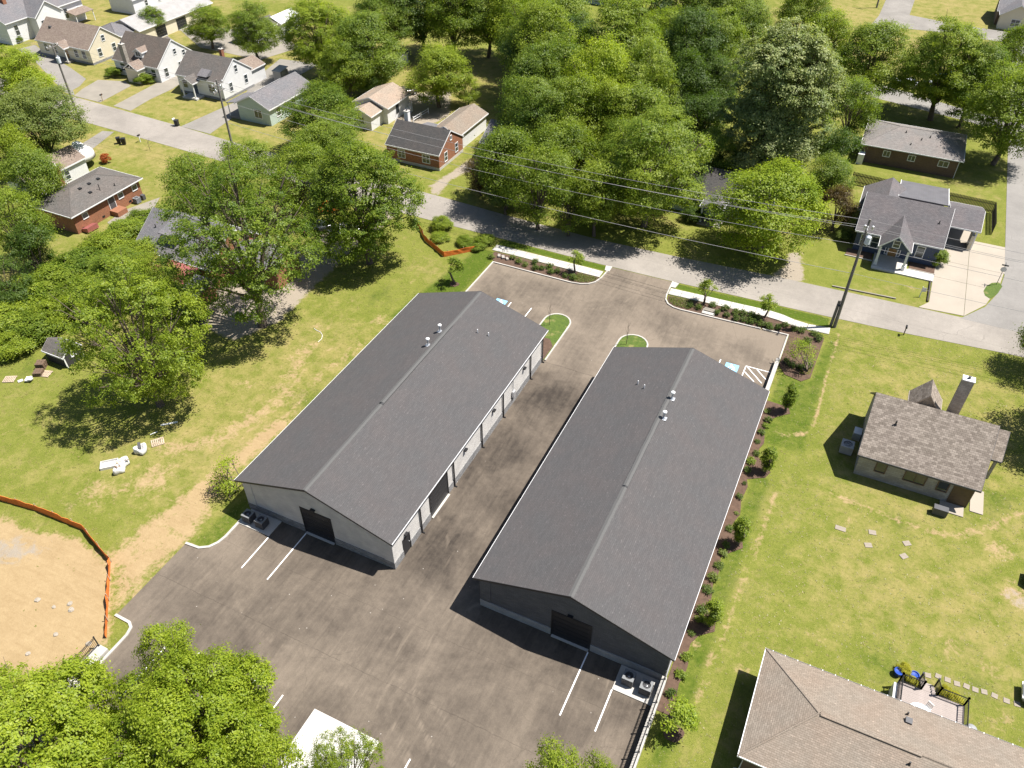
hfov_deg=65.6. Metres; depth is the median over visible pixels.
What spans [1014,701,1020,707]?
stepping stone
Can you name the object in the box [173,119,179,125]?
wheeled bin
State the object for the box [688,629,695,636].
shrub
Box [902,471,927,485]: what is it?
window
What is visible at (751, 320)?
shrub
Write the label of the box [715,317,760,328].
kerb
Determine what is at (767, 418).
shrub
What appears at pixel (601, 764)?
tree
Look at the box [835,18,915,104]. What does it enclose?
tree
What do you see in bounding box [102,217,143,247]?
bush
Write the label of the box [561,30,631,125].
tree
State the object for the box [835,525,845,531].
stepping stone
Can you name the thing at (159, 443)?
pallet
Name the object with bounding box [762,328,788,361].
kerb
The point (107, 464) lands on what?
plastic tray
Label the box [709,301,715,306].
shrub
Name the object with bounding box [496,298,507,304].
accessible bay panel
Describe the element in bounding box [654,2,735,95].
tree
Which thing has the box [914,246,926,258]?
window
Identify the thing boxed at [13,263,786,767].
parking lot
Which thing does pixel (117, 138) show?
wheeled bin
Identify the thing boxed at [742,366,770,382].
bay hatching
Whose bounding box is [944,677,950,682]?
stepping stone
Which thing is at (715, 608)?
tree
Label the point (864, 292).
edging timber
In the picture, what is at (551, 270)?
shrub
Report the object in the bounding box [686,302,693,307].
shrub
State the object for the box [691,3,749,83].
tree
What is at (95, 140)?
driveway
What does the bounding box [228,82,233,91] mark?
window
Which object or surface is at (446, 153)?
window
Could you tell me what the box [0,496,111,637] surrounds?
barrier fence
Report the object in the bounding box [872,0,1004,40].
cross street
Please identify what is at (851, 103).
tree
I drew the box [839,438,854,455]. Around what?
air conditioner
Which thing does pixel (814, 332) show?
shrub
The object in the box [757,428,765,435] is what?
shrub
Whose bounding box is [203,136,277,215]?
tree
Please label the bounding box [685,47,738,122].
tree
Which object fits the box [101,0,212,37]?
garage
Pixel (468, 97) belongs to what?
tree
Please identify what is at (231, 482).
tree
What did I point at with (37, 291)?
bush
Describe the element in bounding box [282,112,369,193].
tree
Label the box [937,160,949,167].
window
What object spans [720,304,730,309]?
shrub
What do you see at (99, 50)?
window
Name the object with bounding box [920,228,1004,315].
driveway
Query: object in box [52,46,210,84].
overhead wire
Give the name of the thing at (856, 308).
street
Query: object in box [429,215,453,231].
bush
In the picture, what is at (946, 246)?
overhead wire
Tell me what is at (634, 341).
traffic island
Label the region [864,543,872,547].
stepping stone
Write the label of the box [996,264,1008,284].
street sign
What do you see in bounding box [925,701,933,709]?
patio chair
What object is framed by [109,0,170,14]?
outbuilding
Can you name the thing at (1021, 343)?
tree
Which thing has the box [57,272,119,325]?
bush
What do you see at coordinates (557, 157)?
tree
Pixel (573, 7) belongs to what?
tree
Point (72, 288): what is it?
tree
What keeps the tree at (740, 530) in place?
on the mulch bed at (701, 628)
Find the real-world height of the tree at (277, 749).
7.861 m
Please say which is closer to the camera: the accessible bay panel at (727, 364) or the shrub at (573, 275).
the accessible bay panel at (727, 364)
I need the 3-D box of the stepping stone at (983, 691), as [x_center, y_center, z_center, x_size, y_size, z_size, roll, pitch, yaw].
[34.963,22.791,58.848,0.420,0.050,0.400,12,43,14]
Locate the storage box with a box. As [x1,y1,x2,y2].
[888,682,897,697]
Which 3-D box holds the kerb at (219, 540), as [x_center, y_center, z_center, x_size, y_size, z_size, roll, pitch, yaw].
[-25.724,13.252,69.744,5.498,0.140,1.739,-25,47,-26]
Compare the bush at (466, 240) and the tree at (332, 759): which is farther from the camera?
the bush at (466, 240)
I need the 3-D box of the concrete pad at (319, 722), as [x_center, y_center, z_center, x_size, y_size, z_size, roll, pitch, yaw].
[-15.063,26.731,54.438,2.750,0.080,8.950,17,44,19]
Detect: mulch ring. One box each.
[450,281,459,286]
[663,723,684,742]
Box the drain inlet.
[702,307,714,315]
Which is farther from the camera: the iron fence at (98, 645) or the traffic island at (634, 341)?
the traffic island at (634, 341)
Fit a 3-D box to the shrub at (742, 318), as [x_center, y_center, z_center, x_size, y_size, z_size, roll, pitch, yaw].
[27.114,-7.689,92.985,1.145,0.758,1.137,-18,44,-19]
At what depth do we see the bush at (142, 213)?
107.98 m
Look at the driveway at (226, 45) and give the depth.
164.00 m
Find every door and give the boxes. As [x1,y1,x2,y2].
[107,196,116,209]
[155,24,167,37]
[176,16,186,30]
[193,83,198,92]
[299,506,335,544]
[402,531,411,554]
[429,472,449,518]
[550,610,592,651]
[886,248,897,256]
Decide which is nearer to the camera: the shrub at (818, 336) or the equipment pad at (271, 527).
the equipment pad at (271, 527)
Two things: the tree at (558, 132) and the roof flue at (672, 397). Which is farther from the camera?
the tree at (558, 132)
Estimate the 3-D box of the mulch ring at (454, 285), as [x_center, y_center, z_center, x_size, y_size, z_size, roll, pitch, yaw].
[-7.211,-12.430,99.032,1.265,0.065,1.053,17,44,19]
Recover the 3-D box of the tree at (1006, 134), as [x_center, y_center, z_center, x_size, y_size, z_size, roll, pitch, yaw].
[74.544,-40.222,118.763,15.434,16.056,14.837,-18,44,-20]
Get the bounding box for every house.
[0,0,95,44]
[5,144,95,200]
[32,166,142,233]
[34,16,121,64]
[111,31,192,83]
[136,207,300,302]
[175,47,266,100]
[226,72,312,125]
[351,82,412,129]
[385,103,488,170]
[479,119,544,169]
[670,165,776,228]
[733,648,1023,767]
[844,177,985,281]
[852,374,1010,517]
[856,120,966,177]
[994,0,1023,30]
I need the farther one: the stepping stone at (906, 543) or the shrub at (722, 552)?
the stepping stone at (906, 543)
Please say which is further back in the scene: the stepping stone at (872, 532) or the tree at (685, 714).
the stepping stone at (872, 532)
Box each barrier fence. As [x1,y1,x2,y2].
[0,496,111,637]
[417,223,478,256]
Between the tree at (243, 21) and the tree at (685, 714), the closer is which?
the tree at (685, 714)
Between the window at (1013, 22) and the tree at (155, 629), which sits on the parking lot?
the tree at (155, 629)
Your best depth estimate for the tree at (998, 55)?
126.06 m
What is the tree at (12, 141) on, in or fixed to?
on the ground at (76, 572)
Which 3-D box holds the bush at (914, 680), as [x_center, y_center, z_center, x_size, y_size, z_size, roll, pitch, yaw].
[29.727,22.064,59.099,1.092,0.898,1.051,24,46,25]
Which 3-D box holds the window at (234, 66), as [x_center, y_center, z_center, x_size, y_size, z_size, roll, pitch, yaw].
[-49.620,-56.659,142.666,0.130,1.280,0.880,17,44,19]
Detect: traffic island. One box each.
[541,314,569,359]
[616,335,646,346]
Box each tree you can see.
[0,44,56,120]
[0,77,95,154]
[0,121,38,185]
[0,141,72,204]
[0,181,62,269]
[0,220,58,273]
[0,251,35,304]
[0,647,142,767]
[45,250,213,408]
[51,272,106,313]
[86,244,155,304]
[98,629,289,767]
[125,248,182,293]
[131,617,200,694]
[136,5,166,27]
[149,145,331,328]
[153,150,227,214]
[181,3,230,48]
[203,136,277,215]
[205,450,244,497]
[223,0,282,58]
[233,728,306,767]
[260,134,329,218]
[272,0,360,80]
[274,79,365,145]
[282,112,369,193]
[299,134,430,265]
[300,726,387,767]
[314,33,375,99]
[328,8,410,80]
[349,0,423,46]
[355,63,392,90]
[387,0,456,51]
[402,41,476,107]
[419,0,485,49]
[446,256,464,283]
[452,78,481,104]
[454,0,509,57]
[462,157,494,195]
[471,122,536,209]
[482,0,544,46]
[482,169,525,214]
[492,71,552,151]
[493,0,558,71]
[495,25,535,88]
[495,136,578,229]
[500,0,579,82]
[501,72,582,178]
[507,36,566,119]
[514,0,596,39]
[522,731,585,767]
[525,116,602,183]
[539,30,594,89]
[542,69,609,179]
[546,177,591,236]
[556,11,605,58]
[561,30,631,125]
[566,157,627,236]
[566,250,585,272]
[577,0,669,86]
[578,76,643,162]
[581,746,619,767]
[583,102,716,227]
[587,114,656,199]
[604,0,679,46]
[606,79,686,160]
[613,32,681,122]
[630,1,697,92]
[640,128,692,172]
[654,0,711,35]
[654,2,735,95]
[657,38,716,126]
[657,140,711,197]
[660,694,701,736]
[667,89,727,145]
[679,0,764,44]
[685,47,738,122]
[690,125,746,170]
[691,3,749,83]
[696,278,718,303]
[699,154,834,263]
[702,597,724,628]
[708,0,776,62]
[710,147,750,171]
[714,15,852,163]
[720,85,823,176]
[730,515,752,545]
[758,293,779,317]
[759,445,779,472]
[769,0,835,41]
[781,381,798,411]
[782,335,815,371]
[802,150,856,203]
[807,6,855,73]
[813,125,867,184]
[818,184,860,230]
[824,72,889,137]
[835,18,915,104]
[894,9,996,120]
[932,38,1020,128]
[955,59,1023,165]
[987,21,1023,86]
[1008,322,1023,355]
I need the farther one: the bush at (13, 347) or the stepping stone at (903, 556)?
the bush at (13, 347)
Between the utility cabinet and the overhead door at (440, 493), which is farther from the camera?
the utility cabinet
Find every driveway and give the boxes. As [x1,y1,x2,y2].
[18,45,85,94]
[74,80,130,101]
[82,131,112,148]
[114,76,178,110]
[181,59,315,133]
[182,28,297,59]
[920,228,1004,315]
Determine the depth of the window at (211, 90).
142.51 m
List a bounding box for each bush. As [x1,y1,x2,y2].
[0,271,55,308]
[0,300,36,340]
[0,330,39,361]
[1,307,60,345]
[27,292,82,331]
[28,260,89,295]
[46,244,107,284]
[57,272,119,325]
[73,226,128,258]
[83,262,123,300]
[99,153,111,162]
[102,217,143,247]
[104,66,122,75]
[114,235,158,258]
[123,208,151,224]
[132,72,156,83]
[144,277,188,309]
[169,296,210,325]
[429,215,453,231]
[431,230,450,243]
[455,234,475,247]
[471,242,483,250]
[473,233,495,247]
[679,204,706,222]
[835,227,854,239]
[896,662,912,675]
[904,675,917,686]
[928,248,950,265]
[937,683,951,697]
[946,691,964,704]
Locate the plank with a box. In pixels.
[161,421,177,425]
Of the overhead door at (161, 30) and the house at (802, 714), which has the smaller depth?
the house at (802, 714)
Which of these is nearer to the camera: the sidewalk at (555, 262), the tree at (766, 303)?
the tree at (766, 303)
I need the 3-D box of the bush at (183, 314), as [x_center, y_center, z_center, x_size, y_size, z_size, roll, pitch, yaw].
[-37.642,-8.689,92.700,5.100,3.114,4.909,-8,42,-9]
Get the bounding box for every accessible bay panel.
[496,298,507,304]
[725,362,738,371]
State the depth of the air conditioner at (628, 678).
58.82 m
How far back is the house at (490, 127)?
123.69 m
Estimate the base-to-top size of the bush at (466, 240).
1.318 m
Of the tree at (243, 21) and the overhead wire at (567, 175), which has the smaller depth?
the overhead wire at (567, 175)
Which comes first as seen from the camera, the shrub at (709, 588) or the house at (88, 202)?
the shrub at (709, 588)
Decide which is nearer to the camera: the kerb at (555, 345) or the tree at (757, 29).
the kerb at (555, 345)
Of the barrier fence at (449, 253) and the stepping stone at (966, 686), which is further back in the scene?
the barrier fence at (449, 253)
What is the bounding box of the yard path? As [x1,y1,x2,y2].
[107,197,159,223]
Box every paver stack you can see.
[32,368,44,376]
[34,359,47,369]
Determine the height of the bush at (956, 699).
0.898 m
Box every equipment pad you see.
[239,509,281,535]
[612,665,659,705]
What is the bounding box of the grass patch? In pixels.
[984,282,1001,298]
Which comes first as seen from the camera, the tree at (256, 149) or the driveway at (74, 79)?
the tree at (256, 149)
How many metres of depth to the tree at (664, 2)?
145.85 m
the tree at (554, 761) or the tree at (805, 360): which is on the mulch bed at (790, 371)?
the tree at (805, 360)
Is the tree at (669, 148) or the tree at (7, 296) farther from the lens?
the tree at (669, 148)
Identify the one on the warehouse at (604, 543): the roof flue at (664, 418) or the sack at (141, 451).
the roof flue at (664, 418)
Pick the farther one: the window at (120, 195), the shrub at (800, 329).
the window at (120, 195)
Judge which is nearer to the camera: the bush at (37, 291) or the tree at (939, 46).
the bush at (37, 291)
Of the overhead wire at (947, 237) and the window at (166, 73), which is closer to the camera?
the overhead wire at (947, 237)
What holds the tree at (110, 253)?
on the ground at (76, 572)
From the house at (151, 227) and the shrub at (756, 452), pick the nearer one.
the shrub at (756, 452)
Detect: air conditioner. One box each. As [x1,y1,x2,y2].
[132,196,141,203]
[241,509,256,524]
[254,514,269,529]
[621,668,635,687]
[638,678,653,697]
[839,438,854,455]
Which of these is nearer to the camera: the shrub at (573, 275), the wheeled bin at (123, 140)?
the shrub at (573, 275)
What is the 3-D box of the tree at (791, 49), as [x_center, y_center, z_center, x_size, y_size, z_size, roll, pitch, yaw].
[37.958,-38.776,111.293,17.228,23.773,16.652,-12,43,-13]
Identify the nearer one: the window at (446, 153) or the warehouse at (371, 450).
the warehouse at (371, 450)
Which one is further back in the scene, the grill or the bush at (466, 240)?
the bush at (466, 240)
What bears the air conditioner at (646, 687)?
on the equipment pad at (619, 687)
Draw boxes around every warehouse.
[234,291,547,568]
[473,347,769,680]
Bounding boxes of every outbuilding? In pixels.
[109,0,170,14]
[234,15,278,42]
[269,8,296,34]
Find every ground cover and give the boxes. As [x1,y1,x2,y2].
[570,273,596,281]
[670,297,693,308]
[799,347,818,373]
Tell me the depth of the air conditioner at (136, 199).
114.21 m
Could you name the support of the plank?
on the ground at (76, 572)
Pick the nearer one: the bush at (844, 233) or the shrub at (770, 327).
the shrub at (770, 327)
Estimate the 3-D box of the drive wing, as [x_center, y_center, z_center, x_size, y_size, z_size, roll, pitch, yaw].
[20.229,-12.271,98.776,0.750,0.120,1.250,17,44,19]
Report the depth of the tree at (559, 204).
103.64 m
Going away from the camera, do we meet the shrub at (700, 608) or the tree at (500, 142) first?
the shrub at (700, 608)
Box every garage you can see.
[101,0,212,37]
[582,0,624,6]
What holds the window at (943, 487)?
in the house at (920, 441)
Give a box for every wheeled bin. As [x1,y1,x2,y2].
[115,136,120,143]
[120,137,125,144]
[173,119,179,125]
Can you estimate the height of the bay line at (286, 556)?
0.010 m
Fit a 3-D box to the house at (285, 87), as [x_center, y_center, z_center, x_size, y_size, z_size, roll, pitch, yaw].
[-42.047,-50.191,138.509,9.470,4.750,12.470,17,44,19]
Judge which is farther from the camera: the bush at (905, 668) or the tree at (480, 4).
the tree at (480, 4)
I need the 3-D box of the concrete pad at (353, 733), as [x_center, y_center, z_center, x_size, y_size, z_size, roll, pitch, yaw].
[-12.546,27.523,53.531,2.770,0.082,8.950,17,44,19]
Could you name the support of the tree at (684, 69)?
on the ground at (76, 572)
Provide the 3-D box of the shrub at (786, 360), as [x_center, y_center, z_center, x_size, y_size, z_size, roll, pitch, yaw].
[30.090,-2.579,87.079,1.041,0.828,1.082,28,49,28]
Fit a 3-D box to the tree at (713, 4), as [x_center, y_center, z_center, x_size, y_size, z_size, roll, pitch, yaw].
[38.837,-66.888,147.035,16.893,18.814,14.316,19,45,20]
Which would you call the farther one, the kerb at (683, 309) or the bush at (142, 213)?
the bush at (142, 213)
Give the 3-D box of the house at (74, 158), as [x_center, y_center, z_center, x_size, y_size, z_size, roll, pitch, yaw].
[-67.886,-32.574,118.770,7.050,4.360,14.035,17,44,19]
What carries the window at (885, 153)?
in the house at (920, 149)
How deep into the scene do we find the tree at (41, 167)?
106.15 m
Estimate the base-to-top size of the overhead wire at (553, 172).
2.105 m
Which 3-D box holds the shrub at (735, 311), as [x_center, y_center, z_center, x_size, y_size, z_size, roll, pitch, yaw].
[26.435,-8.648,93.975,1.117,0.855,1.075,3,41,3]
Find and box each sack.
[113,462,125,474]
[115,456,129,467]
[133,443,146,454]
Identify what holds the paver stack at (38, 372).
on the ground at (76, 572)
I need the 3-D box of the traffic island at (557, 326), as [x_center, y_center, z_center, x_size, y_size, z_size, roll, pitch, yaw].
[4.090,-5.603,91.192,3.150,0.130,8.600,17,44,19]
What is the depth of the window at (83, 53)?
155.83 m
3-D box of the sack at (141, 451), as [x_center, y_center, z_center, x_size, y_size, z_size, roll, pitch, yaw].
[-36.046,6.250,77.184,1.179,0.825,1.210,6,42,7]
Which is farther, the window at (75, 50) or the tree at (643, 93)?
the window at (75, 50)
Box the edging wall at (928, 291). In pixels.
[926,280,930,301]
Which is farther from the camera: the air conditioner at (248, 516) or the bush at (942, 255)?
the bush at (942, 255)
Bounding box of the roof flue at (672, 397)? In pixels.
[671,391,674,400]
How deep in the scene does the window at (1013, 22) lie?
170.77 m
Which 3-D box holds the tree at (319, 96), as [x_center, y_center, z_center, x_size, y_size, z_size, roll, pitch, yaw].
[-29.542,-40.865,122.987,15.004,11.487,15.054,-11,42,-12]
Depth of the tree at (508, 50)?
132.29 m
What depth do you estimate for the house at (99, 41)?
157.03 m
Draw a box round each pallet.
[2,376,17,382]
[40,370,52,377]
[151,437,164,447]
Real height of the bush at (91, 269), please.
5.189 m
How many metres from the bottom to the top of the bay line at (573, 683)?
0.010 m
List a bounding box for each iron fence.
[27,636,99,720]
[632,670,666,767]
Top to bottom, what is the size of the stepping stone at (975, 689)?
0.050 m
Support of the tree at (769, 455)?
on the mulch bed at (701, 628)
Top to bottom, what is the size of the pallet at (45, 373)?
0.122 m
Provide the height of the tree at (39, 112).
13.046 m
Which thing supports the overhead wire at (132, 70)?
attached to the utility pole at (222, 105)
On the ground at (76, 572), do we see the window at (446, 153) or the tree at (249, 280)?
the tree at (249, 280)
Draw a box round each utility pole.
[46,43,81,124]
[212,79,235,155]
[829,219,874,327]
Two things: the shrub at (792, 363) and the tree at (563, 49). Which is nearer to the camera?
the shrub at (792, 363)
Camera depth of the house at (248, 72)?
143.26 m
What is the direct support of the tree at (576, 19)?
on the ground at (76, 572)
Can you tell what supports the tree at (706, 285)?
on the mulch bed at (790, 371)
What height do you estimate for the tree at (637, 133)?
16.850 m
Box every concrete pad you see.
[281,709,345,767]
[327,725,377,767]
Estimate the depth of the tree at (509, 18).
136.07 m
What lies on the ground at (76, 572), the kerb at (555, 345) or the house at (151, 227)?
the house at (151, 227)
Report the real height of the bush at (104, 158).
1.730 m
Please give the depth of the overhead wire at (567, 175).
92.69 m
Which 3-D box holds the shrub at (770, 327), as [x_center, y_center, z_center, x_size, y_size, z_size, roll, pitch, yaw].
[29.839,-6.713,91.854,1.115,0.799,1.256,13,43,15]
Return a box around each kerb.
[36,613,132,731]
[185,518,241,548]
[466,261,611,290]
[539,313,570,360]
[614,334,648,346]
[665,281,715,318]
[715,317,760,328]
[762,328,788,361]
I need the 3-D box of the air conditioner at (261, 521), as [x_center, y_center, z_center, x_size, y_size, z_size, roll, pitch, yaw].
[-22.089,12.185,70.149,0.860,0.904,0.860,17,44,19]
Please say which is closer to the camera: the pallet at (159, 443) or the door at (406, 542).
the door at (406, 542)
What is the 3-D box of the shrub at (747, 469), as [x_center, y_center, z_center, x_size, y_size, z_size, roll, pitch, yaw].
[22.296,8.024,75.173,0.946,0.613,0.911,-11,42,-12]
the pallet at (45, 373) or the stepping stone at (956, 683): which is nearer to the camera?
the stepping stone at (956, 683)
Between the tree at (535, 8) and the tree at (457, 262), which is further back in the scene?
the tree at (535, 8)
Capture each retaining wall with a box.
[29,645,108,719]
[630,676,666,767]
[765,358,779,390]
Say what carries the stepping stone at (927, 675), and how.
on the ground at (76, 572)
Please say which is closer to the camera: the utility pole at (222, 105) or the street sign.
the street sign
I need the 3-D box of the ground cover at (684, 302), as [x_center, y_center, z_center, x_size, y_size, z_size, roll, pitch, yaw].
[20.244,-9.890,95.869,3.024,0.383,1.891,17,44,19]
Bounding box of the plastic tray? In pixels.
[100,458,117,470]
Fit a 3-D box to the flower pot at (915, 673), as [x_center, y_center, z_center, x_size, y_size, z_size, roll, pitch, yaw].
[30.113,21.895,59.526,0.680,0.500,0.680,17,44,19]
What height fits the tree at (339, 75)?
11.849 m
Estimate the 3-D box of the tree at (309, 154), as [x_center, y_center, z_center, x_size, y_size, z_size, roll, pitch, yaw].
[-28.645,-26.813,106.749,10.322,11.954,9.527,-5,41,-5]
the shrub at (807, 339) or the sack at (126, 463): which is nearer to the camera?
the sack at (126, 463)
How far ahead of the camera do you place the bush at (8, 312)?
89.31 m
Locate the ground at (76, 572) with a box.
[0,0,1023,767]
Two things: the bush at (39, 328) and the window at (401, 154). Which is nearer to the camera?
the bush at (39, 328)
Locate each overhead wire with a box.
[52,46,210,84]
[52,48,206,85]
[57,43,218,81]
[215,87,866,228]
[218,86,862,225]
[225,101,858,244]
[226,83,865,219]
[230,123,848,272]
[856,274,1022,311]
[863,245,1022,281]
[867,228,1022,262]
[872,227,1023,261]
[874,221,1023,253]
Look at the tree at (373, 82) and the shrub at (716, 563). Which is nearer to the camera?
the shrub at (716, 563)
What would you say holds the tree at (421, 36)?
on the ground at (76, 572)
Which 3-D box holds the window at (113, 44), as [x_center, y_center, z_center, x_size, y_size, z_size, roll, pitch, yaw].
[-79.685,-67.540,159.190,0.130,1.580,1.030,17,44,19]
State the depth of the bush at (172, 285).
93.03 m
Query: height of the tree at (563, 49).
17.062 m
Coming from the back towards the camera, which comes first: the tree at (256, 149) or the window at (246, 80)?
the window at (246, 80)
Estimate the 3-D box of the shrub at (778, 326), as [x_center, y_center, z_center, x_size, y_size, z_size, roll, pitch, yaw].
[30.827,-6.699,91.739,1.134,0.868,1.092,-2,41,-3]
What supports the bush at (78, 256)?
on the ground at (76, 572)
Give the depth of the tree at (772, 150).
108.68 m
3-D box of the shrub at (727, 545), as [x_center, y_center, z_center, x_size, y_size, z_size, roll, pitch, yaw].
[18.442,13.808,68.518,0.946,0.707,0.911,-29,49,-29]
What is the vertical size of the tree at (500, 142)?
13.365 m
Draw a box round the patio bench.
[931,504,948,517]
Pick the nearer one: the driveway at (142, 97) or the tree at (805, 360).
the tree at (805, 360)
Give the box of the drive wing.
[671,282,678,287]
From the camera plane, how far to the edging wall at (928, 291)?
97.40 m
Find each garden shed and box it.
[41,337,84,367]
[272,65,287,80]
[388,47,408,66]
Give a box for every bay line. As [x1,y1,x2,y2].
[241,537,268,567]
[267,533,305,579]
[559,652,587,714]
[595,689,611,731]
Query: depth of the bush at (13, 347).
87.13 m
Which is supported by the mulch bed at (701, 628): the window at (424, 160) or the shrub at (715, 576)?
the shrub at (715, 576)
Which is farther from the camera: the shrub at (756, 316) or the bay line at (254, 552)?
the shrub at (756, 316)
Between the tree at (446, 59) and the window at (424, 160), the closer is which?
the window at (424, 160)
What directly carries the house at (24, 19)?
on the ground at (76, 572)
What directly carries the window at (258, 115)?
in the house at (285, 87)
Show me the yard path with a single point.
(145, 205)
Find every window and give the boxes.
[13,25,20,35]
[63,8,69,18]
[63,170,71,180]
[73,49,79,57]
[80,50,87,59]
[81,211,88,219]
[97,48,103,56]
[111,42,116,51]
[117,191,123,199]
[131,184,137,191]
[150,69,156,76]
[163,67,169,77]
[182,80,188,87]
[207,84,214,93]
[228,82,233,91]
[233,64,237,72]
[243,74,248,83]
[253,109,262,118]
[397,149,405,158]
[422,154,429,163]
[444,151,447,161]
[869,236,879,248]
[873,462,887,473]
[882,150,890,156]
[892,240,900,248]
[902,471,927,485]
[907,155,915,161]
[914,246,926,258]
[935,481,950,492]
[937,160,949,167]
[1009,19,1020,26]
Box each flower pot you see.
[894,667,902,676]
[910,670,919,678]
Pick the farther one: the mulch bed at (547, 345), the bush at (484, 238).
the bush at (484, 238)
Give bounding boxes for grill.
[966,724,976,729]
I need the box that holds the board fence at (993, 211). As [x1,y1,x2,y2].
[851,172,996,234]
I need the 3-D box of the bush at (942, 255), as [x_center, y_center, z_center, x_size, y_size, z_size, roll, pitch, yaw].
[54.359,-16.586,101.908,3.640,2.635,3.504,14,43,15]
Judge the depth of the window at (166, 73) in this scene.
149.70 m
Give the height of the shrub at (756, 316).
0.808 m
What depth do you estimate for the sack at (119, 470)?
75.11 m
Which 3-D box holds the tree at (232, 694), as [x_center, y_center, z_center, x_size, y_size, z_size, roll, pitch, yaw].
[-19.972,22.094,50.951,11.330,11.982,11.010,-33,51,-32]
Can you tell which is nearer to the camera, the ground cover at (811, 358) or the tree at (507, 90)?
the ground cover at (811, 358)
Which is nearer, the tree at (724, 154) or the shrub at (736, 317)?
the shrub at (736, 317)
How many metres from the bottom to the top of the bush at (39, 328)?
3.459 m
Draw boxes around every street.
[0,80,1023,356]
[746,62,1004,127]
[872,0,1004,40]
[961,47,1023,332]
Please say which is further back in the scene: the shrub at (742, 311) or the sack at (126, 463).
the shrub at (742, 311)
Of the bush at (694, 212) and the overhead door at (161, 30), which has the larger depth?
the overhead door at (161, 30)
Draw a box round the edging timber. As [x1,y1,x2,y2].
[832,285,895,298]
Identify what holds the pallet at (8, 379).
on the ground at (76, 572)
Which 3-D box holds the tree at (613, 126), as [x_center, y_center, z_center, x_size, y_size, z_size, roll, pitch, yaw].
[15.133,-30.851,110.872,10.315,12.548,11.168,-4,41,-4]
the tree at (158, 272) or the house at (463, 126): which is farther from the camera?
the house at (463, 126)
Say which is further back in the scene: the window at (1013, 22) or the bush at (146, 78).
the window at (1013, 22)
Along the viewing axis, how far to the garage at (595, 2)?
185.74 m
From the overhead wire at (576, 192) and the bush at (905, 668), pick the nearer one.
the bush at (905, 668)
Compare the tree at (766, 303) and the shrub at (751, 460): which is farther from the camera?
the tree at (766, 303)
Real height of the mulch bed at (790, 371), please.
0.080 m
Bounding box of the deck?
[896,672,970,725]
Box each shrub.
[515,257,522,263]
[545,262,553,269]
[546,268,554,273]
[568,273,577,279]
[665,687,677,697]
[673,667,687,679]
[679,651,694,661]
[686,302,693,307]
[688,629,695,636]
[694,613,704,622]
[696,602,708,614]
[702,584,714,594]
[707,571,719,581]
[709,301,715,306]
[712,560,725,569]
[718,548,727,556]
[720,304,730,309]
[722,539,730,550]
[724,524,732,532]
[732,308,738,315]
[733,314,739,321]
[735,492,743,499]
[738,309,748,315]
[739,316,747,321]
[744,316,756,323]
[744,465,751,473]
[746,310,755,318]
[746,455,755,464]
[753,313,761,319]
[753,449,760,455]
[755,319,765,326]
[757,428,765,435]
[764,415,772,421]
[765,322,773,329]
[775,323,782,328]
[782,356,789,365]
[788,359,796,367]
[791,324,797,331]
[797,326,807,333]
[797,363,804,368]
[802,336,812,344]
[810,330,818,335]
[814,333,823,342]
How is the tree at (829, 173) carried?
on the ground at (76, 572)
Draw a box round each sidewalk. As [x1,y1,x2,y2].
[492,245,602,276]
[668,288,829,334]
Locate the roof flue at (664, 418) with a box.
[662,410,666,420]
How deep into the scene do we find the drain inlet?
94.31 m
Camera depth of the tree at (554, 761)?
48.96 m
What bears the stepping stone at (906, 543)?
on the ground at (76, 572)
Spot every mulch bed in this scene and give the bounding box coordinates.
[490,252,598,282]
[543,338,552,358]
[657,400,789,714]
[668,295,823,380]
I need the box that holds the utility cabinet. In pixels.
[140,194,145,199]
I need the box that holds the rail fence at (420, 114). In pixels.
[413,108,428,121]
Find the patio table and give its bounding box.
[911,703,930,711]
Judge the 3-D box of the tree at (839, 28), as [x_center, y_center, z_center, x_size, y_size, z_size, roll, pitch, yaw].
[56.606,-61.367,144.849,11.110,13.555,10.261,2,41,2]
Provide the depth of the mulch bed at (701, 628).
68.61 m
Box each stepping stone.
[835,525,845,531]
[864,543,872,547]
[868,529,875,534]
[899,553,908,558]
[902,540,910,545]
[925,672,930,678]
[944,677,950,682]
[954,681,959,686]
[963,683,969,689]
[972,686,978,692]
[981,689,987,694]
[991,692,997,698]
[1003,697,1009,703]
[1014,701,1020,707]
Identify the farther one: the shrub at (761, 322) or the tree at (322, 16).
the tree at (322, 16)
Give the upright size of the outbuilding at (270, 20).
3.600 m
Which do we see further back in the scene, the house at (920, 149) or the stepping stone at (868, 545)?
the house at (920, 149)
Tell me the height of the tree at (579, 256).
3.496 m
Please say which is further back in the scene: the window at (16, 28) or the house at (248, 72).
the window at (16, 28)
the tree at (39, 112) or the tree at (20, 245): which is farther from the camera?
the tree at (39, 112)
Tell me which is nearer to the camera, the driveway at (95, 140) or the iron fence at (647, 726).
the iron fence at (647, 726)
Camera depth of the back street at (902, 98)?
141.74 m
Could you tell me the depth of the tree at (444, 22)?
150.68 m

